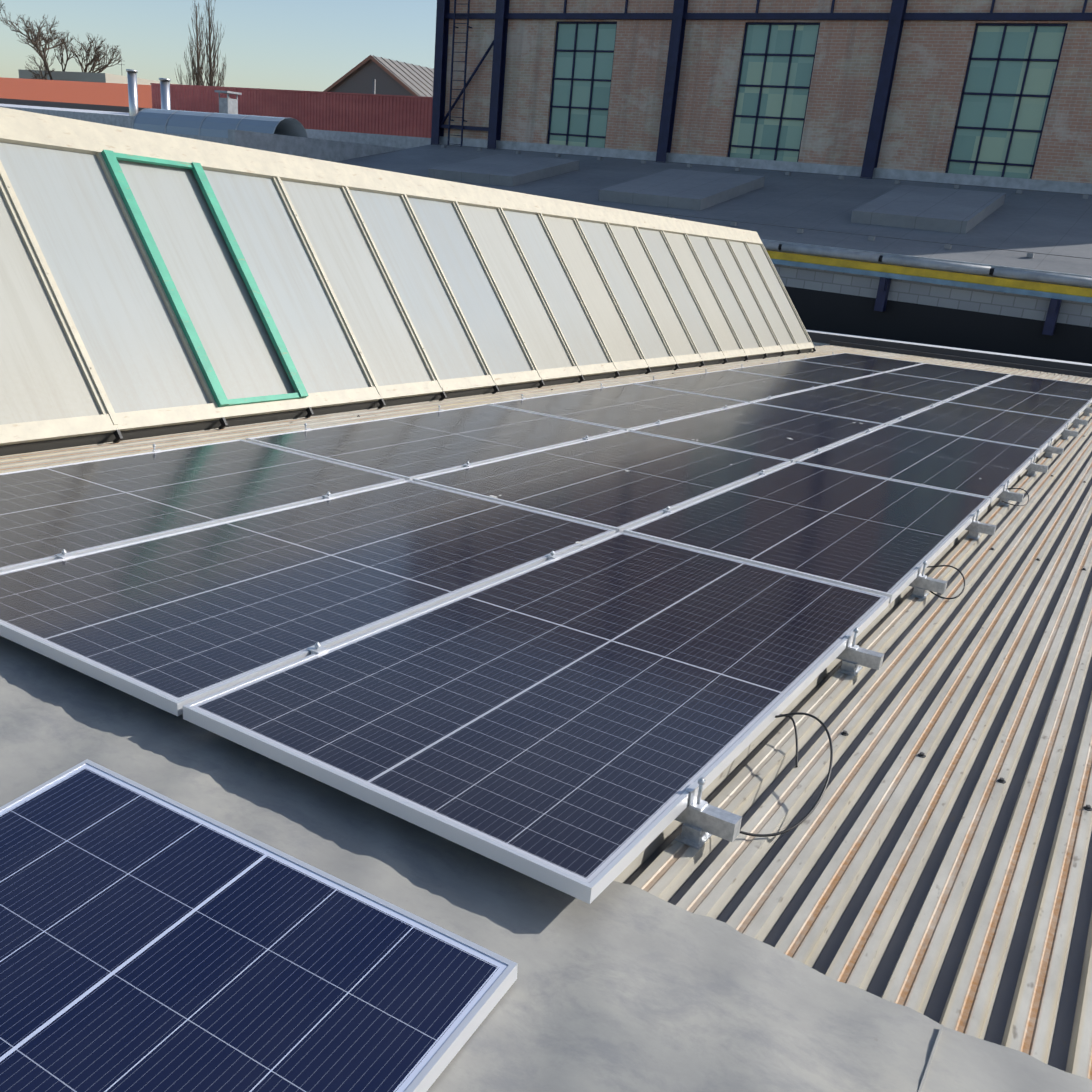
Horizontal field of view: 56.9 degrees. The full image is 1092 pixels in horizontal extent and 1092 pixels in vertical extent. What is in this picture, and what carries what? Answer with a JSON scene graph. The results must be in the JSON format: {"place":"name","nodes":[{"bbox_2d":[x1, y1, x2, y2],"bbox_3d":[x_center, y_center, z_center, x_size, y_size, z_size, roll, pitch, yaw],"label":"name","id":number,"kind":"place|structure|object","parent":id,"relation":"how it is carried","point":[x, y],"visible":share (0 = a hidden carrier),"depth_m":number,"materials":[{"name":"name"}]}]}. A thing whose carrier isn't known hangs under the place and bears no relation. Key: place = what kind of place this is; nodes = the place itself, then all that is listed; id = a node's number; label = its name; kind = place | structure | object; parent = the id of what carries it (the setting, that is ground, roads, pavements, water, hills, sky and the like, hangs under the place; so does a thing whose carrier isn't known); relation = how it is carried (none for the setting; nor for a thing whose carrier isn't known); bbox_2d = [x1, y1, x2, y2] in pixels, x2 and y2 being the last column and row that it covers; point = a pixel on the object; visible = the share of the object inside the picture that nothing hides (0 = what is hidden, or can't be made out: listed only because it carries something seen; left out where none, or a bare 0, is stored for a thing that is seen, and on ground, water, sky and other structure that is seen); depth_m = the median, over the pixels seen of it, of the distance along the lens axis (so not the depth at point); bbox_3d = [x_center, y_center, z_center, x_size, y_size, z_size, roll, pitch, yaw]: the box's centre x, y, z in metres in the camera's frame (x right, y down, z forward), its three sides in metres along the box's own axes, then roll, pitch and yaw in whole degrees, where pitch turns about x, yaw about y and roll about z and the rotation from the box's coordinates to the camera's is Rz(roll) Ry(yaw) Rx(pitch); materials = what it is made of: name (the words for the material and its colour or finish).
{"place":"outdoors","nodes":[
{"label":"outdoors","id":0,"kind":"place"},
{"bbox_2d":[0,69,430,161],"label":"flat roof","id":1,"kind":"structure","parent":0,"point":[228,124],"depth_m":48.59,"materials":[{"name":"grey metal"}]},
{"bbox_2d":[0,55,433,137],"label":"buildings","id":2,"kind":"structure","parent":0,"point":[349,101],"depth_m":77.88,"materials":[{"name":"red brick"}]},
{"bbox_2d":[373,55,433,96],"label":"shed seams","id":3,"kind":"object","parent":2,"relation":"on","point":[409,76],"visible":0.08,"depth_m":110.22,"materials":[{"name":"grey"}]},
{"bbox_2d":[0,0,436,91],"label":"sky","id":4,"kind":"structure","parent":0,"point":[303,45],"materials":[{"name":"blue"}]},
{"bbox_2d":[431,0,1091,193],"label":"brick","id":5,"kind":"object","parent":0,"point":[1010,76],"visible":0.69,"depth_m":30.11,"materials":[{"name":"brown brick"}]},
{"label":"ground","id":6,"kind":"structure","parent":0,"visible":0},
{"bbox_2d":[0,0,121,79],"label":"bare tree","id":7,"kind":"object","parent":6,"relation":"on","point":[37,38],"visible":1,"depth_m":179.08,"materials":[{"name":"brown plant"}]},
{"bbox_2d":[174,0,211,85],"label":"poplar","id":8,"kind":"object","parent":6,"relation":"on","point":[197,80],"visible":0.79,"depth_m":166.27,"materials":[{"name":"brown plant"}]},
{"bbox_2d":[190,0,226,86],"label":"poplar","id":9,"kind":"object","parent":6,"relation":"on","point":[211,71],"visible":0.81,"depth_m":160.77,"materials":[{"name":"brown plant"}]},
{"bbox_2d":[444,0,1091,183],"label":"brick walls","id":10,"kind":"structure","parent":6,"relation":"on","point":[928,83],"depth_m":29.72,"materials":[{"name":"brown brick"}]},
{"bbox_2d":[761,239,1091,363],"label":"roof gutter wall","id":11,"kind":"structure","parent":6,"relation":"on","point":[988,307],"depth_m":20.31,"materials":[{"name":"black"}]},
{"bbox_2d":[337,144,1091,275],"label":"lean to roof","id":12,"kind":"object","parent":11,"relation":"on","point":[1026,221],"visible":0.94,"depth_m":25.38,"materials":[{"name":"grey metal"}]},
{"bbox_2d":[118,61,1090,258],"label":"clutter","id":13,"kind":"object","parent":12,"relation":"on","point":[947,245],"visible":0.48,"depth_m":26.65,"materials":[{"name":"grey metal"}]},
{"bbox_3d":[2.211,4.156,7.186,28.309,11.151,26.013,17,23,28],"label":"building","id":14,"kind":"object","parent":6,"relation":"on","visible":0},
{"bbox_2d":[0,107,815,455],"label":"lantern","id":15,"kind":"object","parent":14,"relation":"on","point":[150,281],"visible":1,"depth_m":7.33,"materials":[{"name":"white glass"}]},
{"bbox_2d":[806,330,1091,377],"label":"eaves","id":16,"kind":"object","parent":14,"relation":"on","point":[822,338],"visible":0.33,"depth_m":17.57,"materials":[{"name":"grey metal"}]},
{"bbox_3d":[4.705,0.587,5.350,13.580,0.720,24.600,15,19,29],"label":"roof underside","id":17,"kind":"object","parent":14,"relation":"on","visible":0},
{"bbox_2d":[0,345,1091,1079],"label":"roof sheet","id":18,"kind":"object","parent":17,"relation":"on","point":[946,881],"visible":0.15,"depth_m":2.61,"materials":[{"name":"beige metal"}]},
{"bbox_2d":[0,636,1091,1091],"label":"concrete roof surface","id":19,"kind":"object","parent":18,"relation":"on","point":[616,986],"visible":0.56,"depth_m":1.86,"materials":[{"name":"grey concrete"}]},
{"bbox_2d":[62,352,1091,849],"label":"mounting brackets","id":20,"kind":"object","parent":18,"relation":"on","point":[702,826],"visible":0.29,"depth_m":3.32,"materials":[{"name":"silver metal"}]},
{"bbox_2d":[0,353,1091,903],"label":"solar panel frames","id":21,"kind":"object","parent":20,"relation":"on","point":[566,883],"visible":0.65,"depth_m":2.82,"materials":[{"name":"silver metal"}]},
{"bbox_2d":[0,353,1091,882],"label":"solar panels","id":22,"kind":"object","parent":21,"relation":"in","point":[590,713],"visible":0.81,"depth_m":3.66,"materials":[{"name":"glass"}]},
{"bbox_2d":[489,386,980,544],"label":"droppings","id":23,"kind":"object","parent":21,"relation":"on","point":[493,496],"visible":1,"depth_m":5.51,"materials":[{"name":"grey"}]},
{"bbox_2d":[55,361,1087,810],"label":"panel clamps","id":24,"kind":"object","parent":20,"relation":"attached to","point":[693,789],"visible":0.62,"depth_m":3.40,"materials":[{"name":"silver metal"}]},
{"bbox_2d":[357,353,1091,810],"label":"roof screws","id":25,"kind":"object","parent":18,"relation":"on","point":[923,755],"visible":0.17,"depth_m":2.79,"materials":[{"name":"grey"}]},
{"bbox_2d":[740,712,832,836],"bbox_3d":[0.550,0.552,2.509,0.298,0.100,0.555,12,21,19],"label":"cable","id":26,"kind":"object","parent":18,"relation":"on","point":[821,794],"visible":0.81,"depth_m":2.45,"materials":[{"name":"black plastic"}]},
{"bbox_2d":[780,714,797,767],"bbox_3d":[0.646,0.513,2.769,0.103,0.065,0.227,-8,24,-32],"label":"cable","id":27,"kind":"object","parent":18,"relation":"on","point":[796,738],"visible":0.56,"depth_m":2.76,"materials":[{"name":"black plastic"}]},
{"bbox_2d":[927,565,964,598],"bbox_3d":[1.659,0.133,4.278,0.184,0.085,0.286,3,20,-7],"label":"cable","id":28,"kind":"object","parent":18,"relation":"on","point":[957,570],"visible":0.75,"depth_m":4.21,"materials":[{"name":"black plastic"}]},
{"bbox_2d":[1001,488,1028,505],"bbox_3d":[2.824,-0.307,6.116,0.200,0.058,0.286,7,20,5],"label":"cable","id":29,"kind":"object","parent":18,"relation":"on","point":[1018,505],"visible":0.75,"depth_m":6.05,"materials":[{"name":"black plastic"}]},
{"bbox_3d":[0.027,2.316,-1.991,13.566,0.756,6.850,15,19,29],"label":"roof sheet","id":30,"kind":"object","parent":17,"relation":"on","visible":0},
{"bbox_2d":[0,759,517,1091],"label":"panel frame","id":31,"kind":"object","parent":30,"relation":"on","point":[424,1080],"visible":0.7,"depth_m":1.78,"materials":[{"name":"silver metal"}]},
{"bbox_2d":[0,764,507,1091],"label":"solar panel","id":32,"kind":"object","parent":31,"relation":"on","point":[149,942],"visible":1,"depth_m":1.75,"materials":[{"name":"blue"}]}
]}

